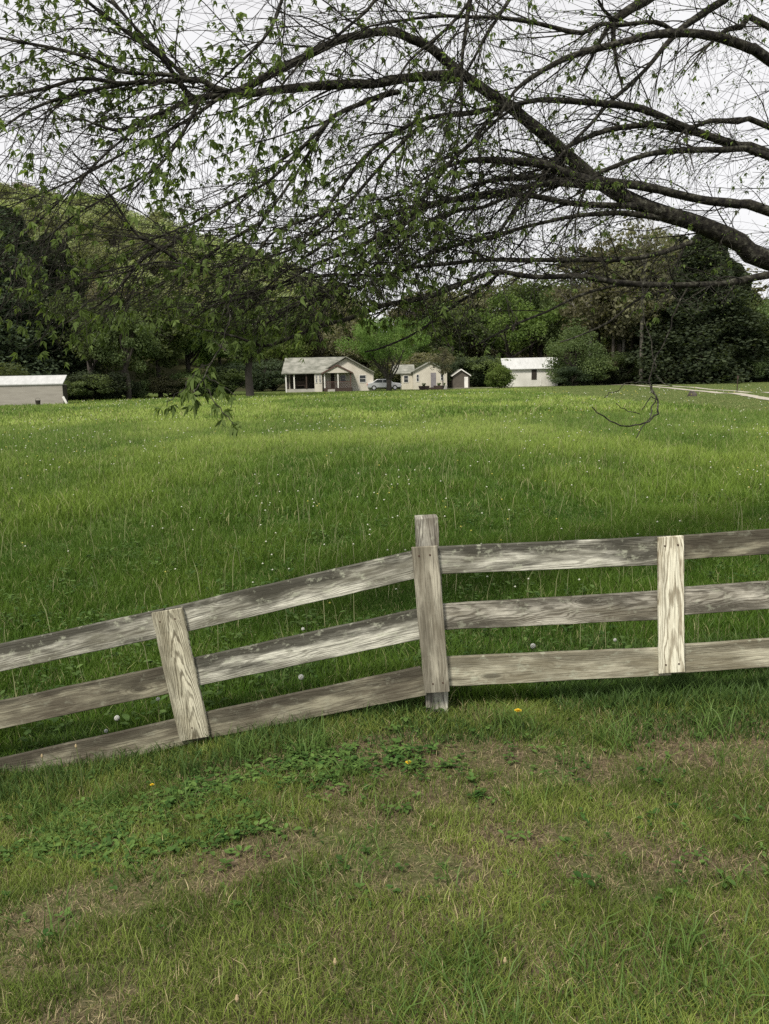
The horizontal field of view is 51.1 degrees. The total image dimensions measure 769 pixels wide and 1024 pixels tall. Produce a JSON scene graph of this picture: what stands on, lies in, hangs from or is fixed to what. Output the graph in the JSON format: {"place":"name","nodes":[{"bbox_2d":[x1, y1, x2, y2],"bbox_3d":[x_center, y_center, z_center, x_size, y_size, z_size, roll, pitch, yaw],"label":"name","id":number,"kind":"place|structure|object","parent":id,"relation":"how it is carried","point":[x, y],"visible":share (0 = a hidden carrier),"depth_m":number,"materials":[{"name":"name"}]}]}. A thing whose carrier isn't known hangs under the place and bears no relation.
{"place":"outdoors","nodes":[
{"label":"outdoors","id":0,"kind":"place"},
{"bbox_2d":[0,236,768,1023],"bbox_3d":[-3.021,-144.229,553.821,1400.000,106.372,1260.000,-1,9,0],"label":"ground","id":1,"kind":"structure","parent":0,"point":[346,828],"depth_m":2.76,"materials":[{"name":"plant"}]},
{"bbox_2d":[0,362,30,385],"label":"wood edge shrub","id":2,"kind":"object","parent":1,"relation":"on","point":[7,372],"visible":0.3,"depth_m":71.95,"materials":[{"name":"green plant"}]},
{"bbox_2d":[0,199,32,221],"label":"hillside tree","id":3,"kind":"object","parent":1,"relation":"on","point":[16,206],"visible":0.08,"depth_m":200.59,"materials":[{"name":"green plant"}]},
{"bbox_2d":[8,185,50,214],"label":"hillside tree","id":4,"kind":"object","parent":1,"relation":"on","point":[32,193],"visible":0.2,"depth_m":217.78,"materials":[{"name":"green plant"}]},
{"bbox_2d":[0,375,67,405],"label":"storage shed","id":5,"kind":"structure","parent":1,"relation":"on","point":[20,390],"depth_m":64.83,"materials":[{"name":"metal"}]},
{"bbox_2d":[21,210,66,236],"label":"hillside tree","id":6,"kind":"object","parent":1,"relation":"on","point":[46,225],"visible":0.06,"depth_m":195.30,"materials":[{"name":"green plant"}]},
{"bbox_2d":[0,206,106,400],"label":"cedar tree","id":7,"kind":"object","parent":1,"relation":"on","point":[45,367],"visible":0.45,"depth_m":77.21,"materials":[{"name":"green plant"}]},
{"bbox_2d":[2,233,137,397],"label":"cedar tree","id":8,"kind":"object","parent":1,"relation":"on","point":[67,269],"visible":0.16,"depth_m":83.31,"materials":[{"name":"green plant"}]},
{"bbox_2d":[44,208,106,239],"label":"hillside tree","id":9,"kind":"object","parent":1,"relation":"on","point":[86,215],"visible":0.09,"depth_m":207.58,"materials":[{"name":"green plant"}]},
{"bbox_2d":[49,369,105,400],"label":"wood edge shrub","id":10,"kind":"object","parent":1,"relation":"on","point":[77,374],"visible":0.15,"depth_m":77.60,"materials":[{"name":"green plant"}]},
{"bbox_2d":[41,291,133,393],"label":"woodland tree","id":11,"kind":"object","parent":1,"relation":"on","point":[89,358],"visible":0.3,"depth_m":76.77,"materials":[{"name":"green plant"}]},
{"bbox_2d":[70,239,105,275],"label":"hillside tree","id":12,"kind":"object","parent":1,"relation":"on","point":[88,250],"visible":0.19,"depth_m":181.23,"materials":[{"name":"green plant"}]},
{"bbox_2d":[66,225,113,248],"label":"hillside tree","id":13,"kind":"object","parent":1,"relation":"on","point":[92,239],"visible":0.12,"depth_m":199.75,"materials":[{"name":"green plant"}]},
{"bbox_2d":[64,374,116,399],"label":"wood edge shrub","id":14,"kind":"object","parent":1,"relation":"on","point":[100,382],"visible":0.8,"depth_m":74.78,"materials":[{"name":"green plant"}]},
{"bbox_2d":[71,197,116,236],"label":"hillside tree","id":15,"kind":"object","parent":1,"relation":"on","point":[91,209],"visible":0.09,"depth_m":217.13,"materials":[{"name":"green plant"}]},
{"bbox_2d":[53,193,144,239],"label":"hillside tree","id":16,"kind":"object","parent":1,"relation":"on","point":[106,210],"visible":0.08,"depth_m":219.85,"materials":[{"name":"green plant"}]},
{"bbox_2d":[67,371,133,399],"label":"wood edge shrub","id":17,"kind":"object","parent":1,"relation":"on","point":[119,388],"visible":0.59,"depth_m":75.66,"materials":[{"name":"green plant"}]},
{"bbox_2d":[99,248,119,272],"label":"hillside tree","id":18,"kind":"object","parent":1,"relation":"on","point":[110,267],"visible":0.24,"depth_m":191.63,"materials":[{"name":"green plant"}]},
{"bbox_2d":[94,211,135,249],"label":"hillside tree","id":19,"kind":"object","parent":1,"relation":"on","point":[108,224],"visible":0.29,"depth_m":207.16,"materials":[{"name":"green plant"}]},
{"bbox_2d":[94,377,144,399],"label":"wood edge shrub","id":20,"kind":"object","parent":1,"relation":"on","point":[135,390],"visible":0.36,"depth_m":77.83,"materials":[{"name":"green plant"}]},
{"bbox_2d":[89,306,160,399],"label":"woodland tree","id":21,"kind":"object","parent":1,"relation":"on","point":[138,346],"visible":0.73,"depth_m":75.90,"materials":[{"name":"green plant"}]},
{"bbox_2d":[84,282,172,376],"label":"woodland tree","id":22,"kind":"object","parent":1,"relation":"on","point":[95,291],"visible":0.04,"depth_m":143.04,"materials":[{"name":"green plant"}]},
{"bbox_2d":[109,269,160,295],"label":"hillside tree","id":23,"kind":"object","parent":1,"relation":"on","point":[140,281],"visible":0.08,"depth_m":172.39,"materials":[{"name":"green plant"}]},
{"bbox_2d":[115,236,156,269],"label":"hillside tree","id":24,"kind":"object","parent":1,"relation":"on","point":[128,248],"visible":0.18,"depth_m":203.45,"materials":[{"name":"green plant"}]},
{"bbox_2d":[124,379,154,398],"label":"wood edge shrub","id":25,"kind":"object","parent":1,"relation":"on","point":[143,395],"visible":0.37,"depth_m":80.50,"materials":[{"name":"green plant"}]},
{"bbox_2d":[114,286,196,397],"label":"woodland tree","id":26,"kind":"object","parent":1,"relation":"on","point":[166,355],"visible":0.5,"depth_m":81.58,"materials":[{"name":"green plant"}]},
{"bbox_2d":[133,239,206,275],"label":"hillside tree","id":27,"kind":"object","parent":1,"relation":"on","point":[158,259],"visible":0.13,"depth_m":205.46,"materials":[{"name":"green plant"}]},
{"bbox_2d":[145,376,196,397],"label":"wood edge shrub","id":28,"kind":"object","parent":1,"relation":"on","point":[161,383],"visible":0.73,"depth_m":81.53,"materials":[{"name":"green plant"}]},
{"bbox_2d":[149,218,193,251],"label":"hillside tree","id":29,"kind":"object","parent":1,"relation":"on","point":[169,223],"visible":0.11,"depth_m":224.34,"materials":[{"name":"green plant"}]},
{"bbox_2d":[152,297,222,373],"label":"woodland tree","id":30,"kind":"object","parent":1,"relation":"on","point":[189,355],"visible":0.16,"depth_m":87.79,"materials":[{"name":"green plant"}]},
{"bbox_2d":[157,280,217,351],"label":"hillside tree","id":31,"kind":"object","parent":1,"relation":"on","point":[187,294],"visible":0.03,"depth_m":169.62,"materials":[{"name":"green plant"}]},
{"bbox_2d":[162,372,215,395],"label":"wood edge shrub","id":32,"kind":"object","parent":1,"relation":"on","point":[188,375],"visible":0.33,"depth_m":83.83,"materials":[{"name":"green plant"}]},
{"bbox_2d":[176,368,244,395],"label":"wood edge shrub","id":33,"kind":"object","parent":1,"relation":"on","point":[223,379],"visible":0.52,"depth_m":87.84,"materials":[{"name":"green plant"}]},
{"bbox_2d":[172,266,252,303],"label":"hillside tree","id":34,"kind":"object","parent":1,"relation":"on","point":[206,275],"visible":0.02,"depth_m":175.54,"materials":[{"name":"green plant"}]},
{"bbox_2d":[188,334,245,368],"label":"woodland tree","id":35,"kind":"object","parent":1,"relation":"on","point":[206,360],"visible":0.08,"depth_m":91.93,"materials":[{"name":"green plant"}]},
{"bbox_2d":[203,361,255,394],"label":"wood edge shrub","id":36,"kind":"object","parent":1,"relation":"on","point":[230,366],"visible":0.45,"depth_m":89.27,"materials":[{"name":"green plant"}]},
{"bbox_2d":[192,282,301,396],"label":"shade tree","id":37,"kind":"object","parent":1,"relation":"on","point":[249,379],"visible":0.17,"depth_m":78.92,"materials":[{"name":"green plant"}]},
{"bbox_2d":[235,358,287,391],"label":"wood edge shrub","id":38,"kind":"object","parent":1,"relation":"on","point":[275,377],"visible":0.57,"depth_m":114.97,"materials":[{"name":"green plant"}]},
{"bbox_2d":[253,361,288,390],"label":"wood edge shrub","id":39,"kind":"object","parent":1,"relation":"on","point":[272,387],"visible":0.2,"depth_m":117.52,"materials":[{"name":"green plant"}]},
{"bbox_2d":[261,323,314,387],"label":"woodland tree","id":40,"kind":"object","parent":1,"relation":"on","point":[270,351],"visible":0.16,"depth_m":131.13,"materials":[{"name":"green plant"}]},
{"bbox_2d":[291,308,341,356],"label":"woodland tree","id":41,"kind":"object","parent":1,"relation":"on","point":[317,351],"visible":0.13,"depth_m":136.12,"materials":[{"name":"green plant"}]},
{"bbox_2d":[281,356,374,391],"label":"porch house","id":42,"kind":"structure","parent":1,"relation":"on","point":[326,374],"depth_m":104.08,"materials":[{"name":"beige"}]},
{"bbox_2d":[320,312,374,359],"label":"woodland tree","id":43,"kind":"object","parent":1,"relation":"on","point":[330,343],"visible":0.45,"depth_m":122.88,"materials":[{"name":"green plant"}]},
{"bbox_2d":[73,257,687,376],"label":"distant woods","id":44,"kind":"object","parent":1,"relation":"on","point":[366,364],"depth_m":177.34,"materials":[{"name":"green plant"}]},
{"bbox_2d":[333,315,431,390],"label":"lawn tree","id":45,"kind":"object","parent":1,"relation":"on","point":[365,341],"visible":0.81,"depth_m":94.13,"materials":[{"name":"green plant"}]},
{"bbox_2d":[0,0,768,437],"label":"leafing tree","id":46,"kind":"object","parent":1,"relation":"on","point":[564,166],"visible":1,"depth_m":4.36,"materials":[{"name":"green plant"}]},
{"bbox_2d":[0,514,768,773],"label":"board fence","id":47,"kind":"object","parent":1,"relation":"on","point":[181,674],"visible":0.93,"depth_m":3.82,"materials":[{"name":"grey wood"}]},
{"bbox_2d":[0,497,768,756],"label":"meadow grass","id":48,"kind":"structure","parent":1,"relation":"on","point":[640,526],"depth_m":6.82,"materials":[{"name":"plant"}]},
{"bbox_2d":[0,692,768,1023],"bbox_3d":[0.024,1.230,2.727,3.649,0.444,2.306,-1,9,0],"label":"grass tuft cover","id":49,"kind":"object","parent":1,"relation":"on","point":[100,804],"depth_m":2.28,"materials":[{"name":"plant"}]},
{"bbox_2d":[0,623,768,814],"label":"fence line grass","id":50,"kind":"structure","parent":1,"relation":"on","point":[645,684],"depth_m":3.84,"materials":[{"name":"plant"}]},
{"bbox_2d":[0,694,768,947],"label":"weed cover","id":51,"kind":"object","parent":1,"relation":"on","point":[397,752],"visible":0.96,"depth_m":3.22,"materials":[{"name":"green plant"}]},
{"bbox_2d":[0,491,768,749],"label":"weed cover","id":52,"kind":"object","parent":1,"relation":"on","point":[126,717],"visible":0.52,"depth_m":5.84,"materials":[{"name":"green plant"}]},
{"bbox_2d":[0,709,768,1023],"bbox_3d":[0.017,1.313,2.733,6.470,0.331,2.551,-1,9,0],"label":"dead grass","id":53,"kind":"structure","parent":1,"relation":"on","point":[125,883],"depth_m":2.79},
{"bbox_2d":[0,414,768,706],"bbox_3d":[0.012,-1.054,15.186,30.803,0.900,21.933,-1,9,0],"label":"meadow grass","id":54,"kind":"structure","parent":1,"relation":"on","point":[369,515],"depth_m":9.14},
{"bbox_2d":[367,379,401,389],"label":"parked car","id":55,"kind":"object","parent":1,"relation":"on","point":[376,384],"visible":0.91,"depth_m":103.86,"materials":[{"name":"paint"}]},
{"bbox_2d":[1,385,768,611],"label":"wildflower foliage","id":56,"kind":"object","parent":1,"relation":"on","point":[407,451],"visible":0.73,"depth_m":22.28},
{"bbox_2d":[367,355,414,388],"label":"wood edge shrub","id":57,"kind":"object","parent":1,"relation":"on","point":[380,373],"visible":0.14,"depth_m":120.00,"materials":[{"name":"green plant"}]},
{"bbox_2d":[375,292,427,354],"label":"woodland tree","id":58,"kind":"object","parent":1,"relation":"on","point":[392,317],"visible":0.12,"depth_m":141.82,"materials":[{"name":"green plant"}]},
{"bbox_2d":[377,352,458,381],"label":"wood edge shrub","id":59,"kind":"object","parent":1,"relation":"on","point":[420,358],"visible":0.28,"depth_m":117.56,"materials":[{"name":"green plant"}]},
{"bbox_2d":[392,362,446,388],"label":"gabled house","id":60,"kind":"structure","parent":1,"relation":"on","point":[411,377],"depth_m":106.63,"materials":[{"name":"beige"}]},
{"bbox_2d":[391,294,452,353],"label":"woodland tree","id":61,"kind":"object","parent":1,"relation":"on","point":[421,350],"visible":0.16,"depth_m":129.57,"materials":[{"name":"green plant"}]},
{"bbox_2d":[413,361,457,381],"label":"wood edge shrub","id":62,"kind":"object","parent":1,"relation":"on","point":[452,366],"visible":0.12,"depth_m":113.09,"materials":[{"name":"green plant"}]},
{"bbox_2d":[428,342,456,389],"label":"young tree","id":63,"kind":"object","parent":1,"relation":"on","point":[444,361],"visible":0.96,"depth_m":98.11,"materials":[{"name":"green plant"}]},
{"bbox_2d":[411,280,485,385],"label":"woodland tree","id":64,"kind":"object","parent":1,"relation":"on","point":[468,350],"visible":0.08,"depth_m":136.49,"materials":[{"name":"green plant"}]},
{"bbox_2d":[411,305,493,386],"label":"woodland tree","id":65,"kind":"object","parent":1,"relation":"on","point":[478,332],"visible":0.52,"depth_m":123.98,"materials":[{"name":"green plant"}]},
{"bbox_2d":[449,369,470,387],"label":"garden shed","id":66,"kind":"structure","parent":1,"relation":"on","point":[460,378],"depth_m":110.57,"materials":[{"name":"brown"}]},
{"bbox_2d":[430,298,507,374],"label":"woodland tree","id":67,"kind":"object","parent":1,"relation":"on","point":[479,350],"visible":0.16,"depth_m":131.64,"materials":[{"name":"green plant"}]},
{"bbox_2d":[451,354,498,386],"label":"wood edge shrub","id":68,"kind":"object","parent":1,"relation":"on","point":[461,363],"visible":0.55,"depth_m":117.77,"materials":[{"name":"green plant"}]},
{"bbox_2d":[459,356,508,386],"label":"wood edge shrub","id":69,"kind":"object","parent":1,"relation":"on","point":[470,367],"visible":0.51,"depth_m":117.27,"materials":[{"name":"green plant"}]},
{"bbox_2d":[465,266,527,357],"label":"woodland tree","id":70,"kind":"object","parent":1,"relation":"on","point":[488,295],"visible":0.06,"depth_m":143.90,"materials":[{"name":"green plant"}]},
{"bbox_2d":[483,362,517,387],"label":"round bush","id":71,"kind":"object","parent":1,"relation":"on","point":[499,376],"visible":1,"depth_m":101.86,"materials":[{"name":"green plant"}]},
{"bbox_2d":[473,291,561,357],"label":"woodland tree","id":72,"kind":"object","parent":1,"relation":"on","point":[506,342],"visible":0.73,"depth_m":127.04,"materials":[{"name":"green plant"}]},
{"bbox_2d":[480,264,571,357],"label":"woodland tree","id":73,"kind":"object","parent":1,"relation":"on","point":[541,285],"visible":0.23,"depth_m":134.33,"materials":[{"name":"green plant"}]},
{"bbox_2d":[500,357,558,386],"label":"white barn","id":74,"kind":"structure","parent":1,"relation":"on","point":[529,371],"depth_m":114.33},
{"bbox_2d":[506,281,587,357],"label":"woodland tree","id":75,"kind":"object","parent":1,"relation":"on","point":[553,328],"visible":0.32,"depth_m":133.08,"materials":[{"name":"green plant"}]},
{"bbox_2d":[541,273,588,357],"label":"woodland tree","id":76,"kind":"object","parent":1,"relation":"on","point":[561,283],"visible":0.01,"depth_m":161.24,"materials":[{"name":"green plant"}]},
{"bbox_2d":[550,366,591,385],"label":"wood edge shrub","id":77,"kind":"object","parent":1,"relation":"on","point":[563,371],"visible":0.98,"depth_m":107.89,"materials":[{"name":"green plant"}]},
{"bbox_2d":[542,322,608,385],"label":"woodland tree","id":78,"kind":"object","parent":1,"relation":"on","point":[593,360],"visible":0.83,"depth_m":108.67,"materials":[{"name":"green plant"}]},
{"bbox_2d":[534,212,627,384],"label":"woodland tree","id":79,"kind":"object","parent":1,"relation":"on","point":[562,294],"visible":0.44,"depth_m":112.93,"materials":[{"name":"green plant"}]},
{"bbox_2d":[550,359,618,385],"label":"wood edge shrub","id":80,"kind":"object","parent":1,"relation":"on","point":[605,376],"visible":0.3,"depth_m":110.31,"materials":[{"name":"green plant"}]},
{"bbox_2d":[546,219,634,383],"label":"woodland tree","id":81,"kind":"object","parent":1,"relation":"on","point":[599,336],"visible":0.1,"depth_m":120.35,"materials":[{"name":"green plant"}]},
{"bbox_2d":[573,241,656,384],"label":"woodland tree","id":82,"kind":"object","parent":1,"relation":"on","point":[615,333],"visible":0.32,"depth_m":112.18,"materials":[{"name":"green plant"}]},
{"bbox_2d":[601,368,630,384],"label":"wood edge shrub","id":83,"kind":"object","parent":1,"relation":"on","point":[611,380],"visible":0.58,"depth_m":113.50,"materials":[{"name":"green plant"}]},
{"bbox_2d":[594,241,648,374],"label":"woodland tree","id":84,"kind":"object","parent":1,"relation":"on","point":[619,347],"visible":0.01,"depth_m":144.80,"materials":[{"name":"green plant"}]},
{"bbox_2d":[600,350,652,383],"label":"wood edge shrub","id":85,"kind":"object","parent":1,"relation":"on","point":[619,360],"visible":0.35,"depth_m":113.34,"materials":[{"name":"green plant"}]},
{"bbox_2d":[594,237,660,382],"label":"woodland tree","id":86,"kind":"object","parent":1,"relation":"on","point":[609,307],"visible":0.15,"depth_m":112.87,"materials":[{"name":"green plant"}]},
{"bbox_2d":[596,233,664,383],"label":"woodland tree","id":87,"kind":"object","parent":1,"relation":"on","point":[632,344],"visible":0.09,"depth_m":115.62,"materials":[{"name":"green plant"}]},
{"bbox_2d":[588,184,679,384],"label":"woodland tree","id":88,"kind":"object","parent":1,"relation":"on","point":[626,319],"visible":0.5,"depth_m":107.36,"materials":[{"name":"green plant"}]},
{"bbox_2d":[617,362,651,383],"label":"wood edge shrub","id":89,"kind":"object","parent":1,"relation":"on","point":[633,376],"visible":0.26,"depth_m":115.18,"materials":[{"name":"green plant"}]},
{"bbox_2d":[620,227,692,383],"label":"woodland tree","id":90,"kind":"object","parent":1,"relation":"on","point":[685,240],"visible":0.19,"depth_m":110.26,"materials":[{"name":"green plant"}]},
{"bbox_2d":[616,236,712,383],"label":"cedar tree","id":91,"kind":"object","parent":1,"relation":"on","point":[636,340],"visible":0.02,"depth_m":116.55,"materials":[{"name":"green plant"}]},
{"bbox_2d":[625,250,713,382],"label":"woodland tree","id":92,"kind":"object","parent":1,"relation":"on","point":[656,290],"visible":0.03,"depth_m":111.77,"materials":[{"name":"green plant"}]},
{"bbox_2d":[672,368,702,383],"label":"wood edge shrub","id":93,"kind":"object","parent":1,"relation":"on","point":[687,379],"visible":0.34,"depth_m":108.26,"materials":[{"name":"green plant"}]},
{"bbox_2d":[623,234,768,384],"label":"cedar tree","id":94,"kind":"object","parent":1,"relation":"on","point":[723,323],"visible":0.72,"depth_m":105.41,"materials":[{"name":"green plant"}]},
{"bbox_2d":[703,365,746,381],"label":"wood edge shrub","id":95,"kind":"object","parent":1,"relation":"on","point":[731,366],"visible":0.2,"depth_m":108.94,"materials":[{"name":"green plant"}]},
{"bbox_2d":[683,262,767,382],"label":"cedar tree","id":96,"kind":"object","parent":1,"relation":"on","point":[748,287],"visible":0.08,"depth_m":112.23,"materials":[{"name":"green plant"}]},
{"bbox_2d":[725,297,768,381],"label":"woodland tree","id":97,"kind":"object","parent":1,"relation":"on","point":[752,306],"visible":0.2,"depth_m":107.69,"materials":[{"name":"green plant"}]},
{"bbox_2d":[739,356,768,381],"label":"wood edge shrub","id":98,"kind":"object","parent":1,"relation":"on","point":[757,364],"visible":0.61,"depth_m":106.62,"materials":[{"name":"green plant"}]},
{"bbox_2d":[745,268,768,304],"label":"woodland tree","id":99,"kind":"object","parent":1,"relation":"on","point":[760,290],"visible":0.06,"depth_m":140.74,"materials":[{"name":"green plant"}]},
{"bbox_2d":[751,365,768,381],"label":"wood edge shrub","id":100,"kind":"object","parent":1,"relation":"on","point":[764,377],"visible":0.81,"depth_m":105.84,"materials":[{"name":"green plant"}]},
{"bbox_2d":[756,300,768,330],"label":"woodland tree","id":101,"kind":"object","parent":1,"relation":"on","point":[765,311],"visible":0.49,"depth_m":105.98,"materials":[{"name":"green plant"}]},
{"bbox_2d":[0,407,768,531],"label":"meadow grass","id":102,"kind":"structure","parent":0,"point":[184,448],"depth_m":14.13,"materials":[{"name":"plant"}]},
{"bbox_2d":[0,382,768,427],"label":"meadow grass","id":103,"kind":"structure","parent":0,"point":[377,406],"depth_m":44.76,"materials":[{"name":"plant"}]},
{"bbox_2d":[0,0,768,322],"label":"sky","id":104,"kind":"structure","parent":0,"point":[746,215],"materials":[{"name":"white"}]},
{"bbox_2d":[637,385,768,399],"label":"gravel path","id":105,"kind":"structure","parent":0,"point":[755,396],"depth_m":53.08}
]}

